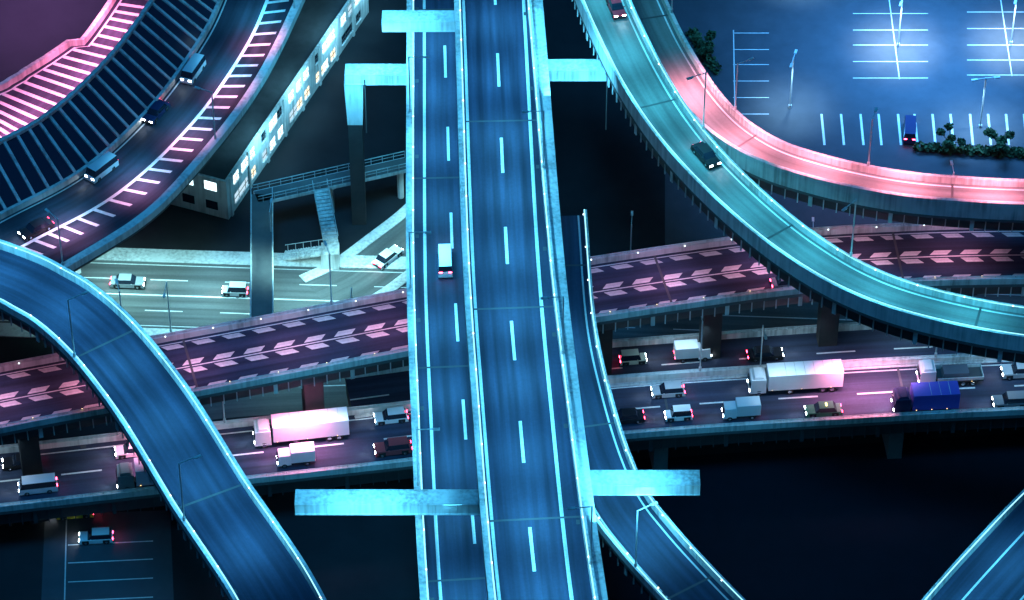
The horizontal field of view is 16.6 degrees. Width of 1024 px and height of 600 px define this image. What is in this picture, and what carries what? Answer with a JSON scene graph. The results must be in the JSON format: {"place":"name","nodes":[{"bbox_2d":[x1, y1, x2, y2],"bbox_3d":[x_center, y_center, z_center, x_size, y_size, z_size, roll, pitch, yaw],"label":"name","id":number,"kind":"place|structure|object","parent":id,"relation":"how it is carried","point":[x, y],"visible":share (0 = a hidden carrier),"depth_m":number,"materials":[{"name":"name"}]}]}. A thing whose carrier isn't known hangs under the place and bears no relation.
{"place":"outdoors","nodes":[
{"label":"outdoors","id":0,"kind":"place"},
{"bbox_2d":[41,510,173,599],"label":"lot pavement","id":1,"kind":"structure","parent":0,"point":[133,561],"depth_m":430.99,"materials":[{"name":"grey asphalt"}]},
{"bbox_2d":[56,514,93,520],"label":"taxi","id":2,"kind":"object","parent":1,"relation":"on","point":[83,516],"visible":0.24,"depth_m":435.60,"materials":[{"name":"paint"}]},
{"bbox_2d":[79,527,113,544],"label":"vehicle hatch","id":3,"kind":"object","parent":1,"relation":"on","point":[104,535],"visible":1,"depth_m":432.41,"materials":[{"name":"paint"}]},
{"bbox_2d":[0,0,305,271],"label":"curved viaduct","id":4,"kind":"object","parent":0,"point":[165,159],"visible":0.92,"depth_m":464.59,"materials":[{"name":"asphalt"}]},
{"bbox_2d":[0,0,216,210],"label":"viaduct nw noise canopy","id":5,"kind":"object","parent":4,"relation":"on","point":[105,102],"visible":1,"depth_m":461.25,"materials":[{"name":"blue metal"}]},
{"bbox_2d":[0,239,326,599],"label":"elevated road","id":6,"kind":"structure","parent":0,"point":[240,539],"depth_m":395.11,"materials":[{"name":"asphalt"}]},
{"bbox_2d":[67,291,88,357],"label":"ramp lamp","id":7,"kind":"object","parent":6,"relation":"on","point":[82,293],"visible":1,"depth_m":397.63,"materials":[{"name":"metal"}]},
{"bbox_2d":[178,454,201,520],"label":"ramp lamp","id":8,"kind":"object","parent":6,"relation":"on","point":[194,457],"visible":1,"depth_m":378.80,"materials":[{"name":"metal"}]},
{"bbox_2d":[202,338,636,419],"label":"street ground","id":9,"kind":"structure","parent":0,"point":[287,401],"depth_m":450.97,"materials":[{"name":"asphalt"}]},
{"bbox_2d":[0,0,1023,599],"bbox_3d":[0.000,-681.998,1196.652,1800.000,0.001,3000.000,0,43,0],"label":"ground","id":10,"kind":"structure","parent":0,"point":[610,178],"depth_m":478.87,"materials":[{"name":"black asphalt"}]},
{"bbox_2d":[172,0,368,219],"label":"depot building","id":11,"kind":"structure","parent":10,"relation":"on","point":[320,37],"depth_m":487.01,"materials":[{"name":"concrete"}]},
{"bbox_2d":[250,151,405,316],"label":"footbridge","id":12,"kind":"object","parent":10,"relation":"on","point":[321,188],"visible":0.91,"depth_m":470.27,"materials":[{"name":"paint"}]},
{"bbox_2d":[299,204,406,303],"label":"road","id":13,"kind":"structure","parent":10,"relation":"on","point":[387,233],"depth_m":468.93,"materials":[{"name":"grey asphalt"}]},
{"bbox_2d":[372,244,403,269],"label":"sedan","id":14,"kind":"object","parent":13,"relation":"on","point":[386,257],"visible":1,"depth_m":469.86,"materials":[{"name":"paint"}]},
{"bbox_2d":[17,294,976,524],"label":"support pillars","id":15,"kind":"structure","parent":10,"relation":"on","point":[313,395],"depth_m":441.58,"materials":[{"name":"grey concrete"}]},
{"bbox_2d":[323,241,332,304],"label":"road lamp","id":16,"kind":"object","parent":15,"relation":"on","point":[331,300],"visible":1,"depth_m":428.97,"materials":[{"name":"metal"}]},
{"bbox_2d":[0,223,1023,445],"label":"road","id":17,"kind":"structure","parent":15,"relation":"on","point":[41,396],"depth_m":432.62,"materials":[{"name":"asphalt"}]},
{"bbox_2d":[115,279,121,306],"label":"road lamp","id":18,"kind":"object","parent":17,"relation":"on","point":[116,281],"visible":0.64,"depth_m":422.66,"materials":[{"name":"metal"}]},
{"bbox_2d":[769,276,790,287],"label":"sedan","id":19,"kind":"object","parent":17,"relation":"on","point":[775,282],"visible":0.38,"depth_m":435.35,"materials":[{"name":"paint"}]},
{"bbox_2d":[295,10,699,514],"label":"expressway portal bents","id":20,"kind":"object","parent":10,"relation":"on","point":[466,501],"visible":0.78,"depth_m":392.19,"materials":[{"name":"concrete"}]},
{"bbox_2d":[406,0,487,599],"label":"elevated road","id":21,"kind":"structure","parent":20,"relation":"on","point":[450,557],"depth_m":419.11,"materials":[{"name":"asphalt"}]},
{"bbox_2d":[408,56,428,111],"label":"deck lamp","id":22,"kind":"object","parent":21,"relation":"on","point":[409,77],"visible":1,"depth_m":442.61,"materials":[{"name":"metal"}]},
{"bbox_2d":[409,231,430,288],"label":"deck lamp","id":23,"kind":"object","parent":21,"relation":"on","point":[424,232],"visible":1,"depth_m":419.02,"materials":[{"name":"metal"}]},
{"bbox_2d":[416,428,439,485],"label":"deck lamp","id":24,"kind":"object","parent":21,"relation":"on","point":[434,429],"visible":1,"depth_m":394.20,"materials":[{"name":"metal"}]},
{"bbox_2d":[437,244,452,277],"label":"van","id":25,"kind":"object","parent":21,"relation":"on","point":[444,257],"visible":1,"depth_m":425.20,"materials":[{"name":"paint"}]},
{"bbox_2d":[364,77,607,132],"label":"pier drainpipes","id":26,"kind":"object","parent":20,"relation":"attached to","point":[366,112],"visible":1,"depth_m":453.55,"materials":[{"name":"metal"}]},
{"bbox_2d":[454,0,607,599],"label":"elevated road","id":27,"kind":"structure","parent":20,"relation":"on","point":[532,461],"depth_m":406.52,"materials":[{"name":"asphalt"}]},
{"bbox_2d":[522,110,544,167],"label":"deck lamp","id":28,"kind":"object","parent":27,"relation":"on","point":[543,163],"visible":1,"depth_m":420.92,"materials":[{"name":"metal"}]},
{"bbox_2d":[540,296,563,354],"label":"deck lamp","id":29,"kind":"object","parent":27,"relation":"on","point":[562,350],"visible":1,"depth_m":397.73,"materials":[{"name":"metal"}]},
{"bbox_2d":[567,506,592,564],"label":"deck lamp","id":30,"kind":"object","parent":27,"relation":"on","point":[573,508],"visible":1,"depth_m":373.10,"materials":[{"name":"metal"}]},
{"bbox_2d":[180,433,903,529],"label":"road piers","id":31,"kind":"structure","parent":10,"relation":"on","point":[893,444],"depth_m":441.28,"materials":[{"name":"concrete"}]},
{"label":"viaduct","id":32,"kind":"object","parent":10,"relation":"on","visible":0},
{"bbox_2d":[18,216,54,240],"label":"sedan","id":33,"kind":"object","parent":32,"relation":"on","point":[34,228],"visible":1,"depth_m":447.32,"materials":[{"name":"paint"}]},
{"bbox_2d":[44,208,63,265],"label":"viaduct lamp","id":34,"kind":"object","parent":32,"relation":"on","point":[48,211],"visible":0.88,"depth_m":438.23,"materials":[{"name":"metal"}]},
{"bbox_2d":[85,151,118,183],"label":"van","id":35,"kind":"object","parent":32,"relation":"on","point":[101,167],"visible":1,"depth_m":455.21,"materials":[{"name":"paint"}]},
{"bbox_2d":[142,99,170,124],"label":"sedan","id":36,"kind":"object","parent":32,"relation":"on","point":[157,110],"visible":1,"depth_m":464.08,"materials":[{"name":"paint"}]},
{"bbox_2d":[180,53,205,84],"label":"van","id":37,"kind":"object","parent":32,"relation":"on","point":[193,68],"visible":1,"depth_m":469.78,"materials":[{"name":"paint"}]},
{"bbox_2d":[194,86,216,139],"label":"viaduct lamp","id":38,"kind":"object","parent":32,"relation":"on","point":[199,88],"visible":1,"depth_m":456.42,"materials":[{"name":"metal"}]},
{"bbox_2d":[0,353,1023,525],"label":"road","id":39,"kind":"structure","parent":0,"point":[86,481],"depth_m":436.51,"materials":[{"name":"grey asphalt"}]},
{"bbox_2d":[2,453,20,470],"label":"car","id":40,"kind":"object","parent":39,"relation":"on","point":[13,462],"visible":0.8,"depth_m":430.71,"materials":[{"name":"paint"}]},
{"bbox_2d":[18,472,57,495],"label":"van","id":41,"kind":"object","parent":39,"relation":"on","point":[28,485],"visible":1,"depth_m":427.32,"materials":[{"name":"paint"}]},
{"bbox_2d":[114,442,137,459],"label":"vehicle hatch","id":42,"kind":"object","parent":39,"relation":"on","point":[122,452],"visible":0.53,"depth_m":432.16,"materials":[{"name":"paint"}]},
{"bbox_2d":[115,457,153,489],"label":"truck","id":43,"kind":"object","parent":39,"relation":"on","point":[125,479],"visible":0.41,"depth_m":427.09,"materials":[{"name":"metal"}]},
{"bbox_2d":[222,401,225,422],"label":"road lamp","id":44,"kind":"object","parent":39,"relation":"on","point":[224,419],"visible":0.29,"depth_m":434.79,"materials":[{"name":"metal"}]},
{"bbox_2d":[276,441,315,468],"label":"truck","id":45,"kind":"object","parent":39,"relation":"on","point":[298,453],"visible":1,"depth_m":430.47,"materials":[{"name":"metal"}]},
{"bbox_2d":[252,407,348,447],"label":"truck","id":46,"kind":"object","parent":39,"relation":"on","point":[328,424],"visible":1,"depth_m":432.96,"materials":[{"name":"metal"}]},
{"bbox_2d":[373,406,408,425],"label":"car","id":47,"kind":"object","parent":39,"relation":"on","point":[392,415],"visible":1,"depth_m":436.50,"materials":[{"name":"paint"}]},
{"bbox_2d":[373,436,411,457],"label":"suv","id":48,"kind":"object","parent":39,"relation":"on","point":[395,445],"visible":0.98,"depth_m":432.32,"materials":[{"name":"paint"}]},
{"bbox_2d":[617,408,644,423],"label":"car","id":49,"kind":"object","parent":39,"relation":"on","point":[630,415],"visible":0.63,"depth_m":436.57,"materials":[{"name":"paint"}]},
{"bbox_2d":[650,381,685,398],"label":"vehicle hatch","id":50,"kind":"object","parent":39,"relation":"on","point":[670,389],"visible":1,"depth_m":439.88,"materials":[{"name":"paint"}]},
{"bbox_2d":[664,404,692,422],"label":"car","id":51,"kind":"object","parent":39,"relation":"on","point":[678,413],"visible":1,"depth_m":436.70,"materials":[{"name":"paint"}]},
{"bbox_2d":[699,316,702,370],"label":"road lamp","id":52,"kind":"object","parent":39,"relation":"on","point":[701,344],"visible":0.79,"depth_m":439.61,"materials":[{"name":"metal"}]},
{"bbox_2d":[721,396,760,420],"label":"minitruck","id":53,"kind":"object","parent":39,"relation":"on","point":[750,406],"visible":1,"depth_m":436.45,"materials":[{"name":"metal"}]},
{"bbox_2d":[747,359,843,395],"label":"truck","id":54,"kind":"object","parent":39,"relation":"on","point":[790,377],"visible":1,"depth_m":439.47,"materials":[{"name":"metal"}]},
{"bbox_2d":[804,401,842,417],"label":"taxi","id":55,"kind":"object","parent":39,"relation":"on","point":[824,408],"visible":1,"depth_m":437.45,"materials":[{"name":"paint"}]},
{"bbox_2d":[891,380,959,412],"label":"truck","id":56,"kind":"object","parent":39,"relation":"on","point":[939,395],"visible":1,"depth_m":436.76,"materials":[{"name":"metal"}]},
{"bbox_2d":[916,359,983,386],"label":"flatbed truck","id":57,"kind":"object","parent":39,"relation":"on","point":[928,370],"visible":0.98,"depth_m":440.97,"materials":[{"name":"metal"}]},
{"bbox_2d":[991,390,1023,407],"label":"suv","id":58,"kind":"object","parent":39,"relation":"on","point":[1011,399],"visible":1,"depth_m":438.26,"materials":[{"name":"paint"}]},
{"bbox_2d":[1000,362,1023,380],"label":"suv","id":59,"kind":"object","parent":39,"relation":"on","point":[1012,371],"visible":0.97,"depth_m":442.26,"materials":[{"name":"paint"}]},
{"bbox_2d":[0,248,1023,339],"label":"street ground","id":60,"kind":"structure","parent":0,"point":[196,280],"depth_m":465.91,"materials":[{"name":"grey asphalt"}]},
{"bbox_2d":[110,273,145,289],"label":"sedan","id":61,"kind":"object","parent":60,"relation":"on","point":[130,281],"visible":0.98,"depth_m":466.48,"materials":[{"name":"paint"}]},
{"bbox_2d":[163,282,171,331],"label":"street lamp","id":62,"kind":"object","parent":60,"relation":"on","point":[166,288],"visible":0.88,"depth_m":456.54,"materials":[{"name":"metal"}]},
{"bbox_2d":[222,281,248,297],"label":"car","id":63,"kind":"object","parent":60,"relation":"on","point":[237,288],"visible":1,"depth_m":465.08,"materials":[{"name":"paint"}]},
{"bbox_2d":[269,198,272,231],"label":"street lamp","id":64,"kind":"object","parent":60,"relation":"on","point":[271,199],"visible":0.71,"depth_m":465.69,"materials":[{"name":"metal"}]},
{"bbox_2d":[16,7,1013,599],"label":"street lights","id":65,"kind":"object","parent":60,"relation":"on","point":[420,321],"visible":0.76,"depth_m":416.26,"materials":[{"name":"metal"}]},
{"bbox_2d":[572,0,1023,363],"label":"elevated road","id":66,"kind":"structure","parent":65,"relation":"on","point":[743,211],"depth_m":418.31,"materials":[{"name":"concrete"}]},
{"bbox_2d":[606,0,626,19],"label":"car","id":67,"kind":"object","parent":66,"relation":"on","point":[616,9],"visible":1,"depth_m":448.91,"materials":[{"name":"paint"}]},
{"bbox_2d":[686,72,706,129],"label":"ramp lamp","id":68,"kind":"object","parent":66,"relation":"on","point":[689,78],"visible":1,"depth_m":427.42,"materials":[{"name":"metal"}]},
{"bbox_2d":[690,141,720,169],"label":"sedan","id":69,"kind":"object","parent":66,"relation":"on","point":[703,152],"visible":1,"depth_m":427.77,"materials":[{"name":"paint"}]},
{"bbox_2d":[841,199,856,256],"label":"ramp lamp","id":70,"kind":"object","parent":66,"relation":"on","point":[843,210],"visible":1,"depth_m":410.45,"materials":[{"name":"metal"}]},
{"bbox_2d":[630,211,632,249],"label":"street lamp","id":71,"kind":"object","parent":60,"relation":"on","point":[631,232],"visible":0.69,"depth_m":464.30,"materials":[{"name":"metal"}]},
{"bbox_2d":[561,209,745,599],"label":"elevated ramp","id":72,"kind":"structure","parent":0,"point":[671,565],"depth_m":399.22,"materials":[{"name":"asphalt"}]},
{"bbox_2d":[634,501,657,566],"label":"ramp lamp","id":73,"kind":"object","parent":72,"relation":"on","point":[651,504],"visible":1,"depth_m":386.72,"materials":[{"name":"metal"}]},
{"bbox_2d":[345,322,1010,418],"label":"road","id":74,"kind":"structure","parent":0,"point":[854,341],"depth_m":447.27,"materials":[{"name":"grey asphalt"}]},
{"bbox_2d":[619,349,646,366],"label":"car","id":75,"kind":"object","parent":74,"relation":"on","point":[627,357],"visible":1,"depth_m":445.19,"materials":[{"name":"paint"}]},
{"bbox_2d":[673,339,711,362],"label":"truck","id":76,"kind":"object","parent":74,"relation":"on","point":[683,350],"visible":0.98,"depth_m":445.16,"materials":[{"name":"metal"}]},
{"bbox_2d":[760,325,766,366],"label":"road lamp","id":77,"kind":"object","parent":74,"relation":"on","point":[765,336],"visible":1,"depth_m":439.00,"materials":[{"name":"metal"}]},
{"bbox_2d":[746,345,783,361],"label":"sedan","id":78,"kind":"object","parent":74,"relation":"on","point":[769,353],"visible":1,"depth_m":446.02,"materials":[{"name":"paint"}]},
{"bbox_2d":[598,432,1023,599],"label":"river water","id":79,"kind":"structure","parent":0,"point":[868,521],"depth_m":436.66,"materials":[{"name":"black liquid"}]},
{"bbox_2d":[632,0,1023,232],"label":"elevated road","id":80,"kind":"structure","parent":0,"point":[761,158],"depth_m":432.48,"materials":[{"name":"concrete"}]},
{"bbox_2d":[734,57,753,110],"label":"ramp lamp","id":81,"kind":"object","parent":80,"relation":"on","point":[735,106],"visible":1,"depth_m":437.75,"materials":[{"name":"metal"}]},
{"bbox_2d":[867,107,877,165],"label":"ramp lamp","id":82,"kind":"object","parent":80,"relation":"on","point":[868,161],"visible":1,"depth_m":430.06,"materials":[{"name":"metal"}]},
{"bbox_2d":[665,0,1023,244],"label":"parking lot","id":83,"kind":"structure","parent":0,"point":[854,65],"depth_m":499.14,"materials":[{"name":"asphalt"}]},
{"bbox_2d":[685,27,721,74],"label":"trees","id":84,"kind":"object","parent":83,"relation":"on","point":[694,34],"visible":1,"depth_m":502.70,"materials":[{"name":"green plant"}]},
{"bbox_2d":[698,30,715,56],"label":"tree","id":85,"kind":"object","parent":83,"relation":"on","point":[709,45],"visible":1,"depth_m":500.53,"materials":[{"name":"green plant"}]},
{"bbox_2d":[789,49,797,107],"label":"car park lamp","id":86,"kind":"object","parent":83,"relation":"on","point":[792,67],"visible":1,"depth_m":490.29,"materials":[{"name":"metal"}]},
{"bbox_2d":[897,0,902,46],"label":"car park lamp","id":87,"kind":"object","parent":83,"relation":"on","point":[901,6],"visible":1,"depth_m":501.43,"materials":[{"name":"metal"}]},
{"bbox_2d":[903,115,915,143],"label":"van","id":88,"kind":"object","parent":83,"relation":"on","point":[909,130],"visible":1,"depth_m":488.09,"materials":[{"name":"paint"}]},
{"bbox_2d":[936,123,965,147],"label":"tree","id":89,"kind":"object","parent":83,"relation":"on","point":[948,142],"visible":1,"depth_m":485.92,"materials":[{"name":"green plant"}]},
{"bbox_2d":[913,140,1023,158],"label":"hedge","id":90,"kind":"object","parent":83,"relation":"on","point":[985,151],"visible":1,"depth_m":486.45,"materials":[{"name":"green plant"}]},
{"bbox_2d":[971,76,1000,127],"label":"car park lamp","id":91,"kind":"object","parent":83,"relation":"on","point":[985,78],"visible":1,"depth_m":486.29,"materials":[{"name":"metal"}]},
{"bbox_2d":[983,127,1014,150],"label":"tree","id":92,"kind":"object","parent":83,"relation":"on","point":[1000,140],"visible":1,"depth_m":485.67,"materials":[{"name":"green plant"}]},
{"bbox_2d":[1010,0,1016,44],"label":"car park lamp","id":93,"kind":"object","parent":83,"relation":"on","point":[1015,3],"visible":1,"depth_m":502.00,"materials":[{"name":"metal"}]},
{"bbox_2d":[921,489,1023,599],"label":"elevated road","id":94,"kind":"structure","parent":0,"point":[988,564],"depth_m":402.89,"materials":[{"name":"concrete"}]}
]}

